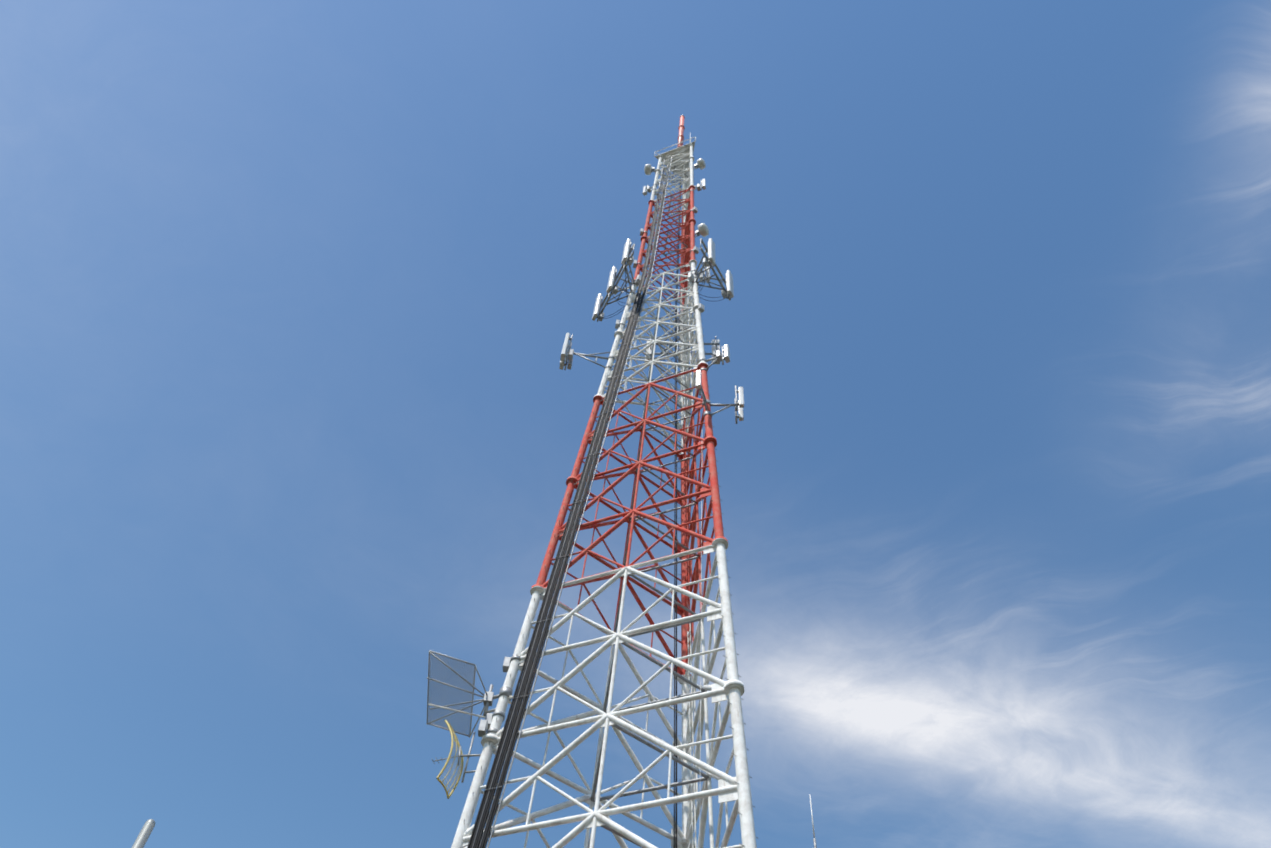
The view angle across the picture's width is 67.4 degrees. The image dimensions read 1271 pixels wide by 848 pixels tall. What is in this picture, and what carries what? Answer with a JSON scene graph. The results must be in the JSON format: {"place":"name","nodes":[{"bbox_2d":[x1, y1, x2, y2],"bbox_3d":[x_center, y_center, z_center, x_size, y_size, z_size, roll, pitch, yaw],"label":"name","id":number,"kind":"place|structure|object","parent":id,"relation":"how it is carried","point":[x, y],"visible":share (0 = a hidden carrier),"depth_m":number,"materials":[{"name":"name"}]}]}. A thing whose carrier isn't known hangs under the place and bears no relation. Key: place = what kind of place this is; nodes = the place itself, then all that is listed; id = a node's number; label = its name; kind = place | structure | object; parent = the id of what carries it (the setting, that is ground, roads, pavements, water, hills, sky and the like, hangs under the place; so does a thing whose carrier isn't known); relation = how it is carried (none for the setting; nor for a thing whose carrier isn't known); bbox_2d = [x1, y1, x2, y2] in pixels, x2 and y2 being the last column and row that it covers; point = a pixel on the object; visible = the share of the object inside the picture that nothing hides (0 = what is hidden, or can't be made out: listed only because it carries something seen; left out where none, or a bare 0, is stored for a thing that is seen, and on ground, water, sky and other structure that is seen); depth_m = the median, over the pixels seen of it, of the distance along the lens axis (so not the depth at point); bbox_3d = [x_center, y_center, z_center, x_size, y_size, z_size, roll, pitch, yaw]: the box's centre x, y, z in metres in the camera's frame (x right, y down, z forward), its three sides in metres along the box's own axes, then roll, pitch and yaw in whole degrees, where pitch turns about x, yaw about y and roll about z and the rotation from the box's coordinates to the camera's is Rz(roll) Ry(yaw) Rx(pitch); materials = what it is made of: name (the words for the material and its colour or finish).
{"place":"outdoors","nodes":[
{"label":"outdoors","id":0,"kind":"place"},
{"bbox_2d":[132,819,154,847],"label":"steel pole","id":1,"kind":"object","parent":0,"point":[144,833],"visible":1,"depth_m":7.58,"materials":[{"name":"metal"}]},
{"bbox_2d":[0,0,1270,847],"label":"sky","id":2,"kind":"structure","parent":0,"point":[291,292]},
{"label":"tower foundations","id":3,"kind":"object","parent":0,"visible":0},
{"bbox_2d":[451,137,757,847],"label":"telecom tower","id":4,"kind":"structure","parent":3,"relation":"on","point":[731,690],"depth_m":30.14,"materials":[{"name":"metal"}]},
{"bbox_2d":[431,720,480,798],"bbox_3d":[-4.797,9.071,25.956,1.517,1.945,0.910,-9,-57,10],"label":"grid dish antenna","id":5,"kind":"object","parent":4,"relation":"attached to","point":[460,754],"visible":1,"depth_m":25.81,"materials":[{"name":"grey metal"}]},
{"bbox_2d":[427,650,520,737],"bbox_3d":[-5.015,8.479,28.096,2.697,3.060,3.303,11,-56,-3],"label":"antenna","id":6,"kind":"object","parent":4,"relation":"on","point":[488,715],"visible":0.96,"depth_m":28.10,"materials":[{"name":"silver metal"}]},
{"bbox_2d":[461,156,680,847],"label":"cable run","id":7,"kind":"object","parent":4,"relation":"attached to","point":[515,717],"visible":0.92,"depth_m":31.18,"materials":[{"name":"black"}]},
{"bbox_2d":[559,141,743,423],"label":"panel antennas","id":8,"kind":"object","parent":4,"relation":"on","point":[568,352],"visible":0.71,"depth_m":48.11,"materials":[{"name":"white plastic"}]},
{"bbox_2d":[644,158,708,237],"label":"microwave antennas","id":9,"kind":"object","parent":4,"relation":"attached to","point":[703,230],"visible":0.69,"depth_m":63.28,"materials":[{"name":"white plastic"}]},
{"bbox_2d":[677,114,690,147],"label":"top mast","id":10,"kind":"object","parent":4,"relation":"on","point":[681,127],"visible":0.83,"depth_m":73.94,"materials":[{"name":"red metal"}]},
{"bbox_2d":[680,165,696,847],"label":"ladder","id":11,"kind":"object","parent":4,"relation":"attached to","point":[689,676],"visible":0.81,"depth_m":33.37,"materials":[{"name":"metal"}]},
{"bbox_2d":[699,498,701,847],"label":"cable","id":12,"kind":"object","parent":4,"relation":"attached to","point":[700,660],"visible":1,"depth_m":25.55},
{"bbox_2d":[810,795,816,847],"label":"whip antenna","id":13,"kind":"object","parent":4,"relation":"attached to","point":[814,841],"visible":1,"depth_m":22.57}
]}

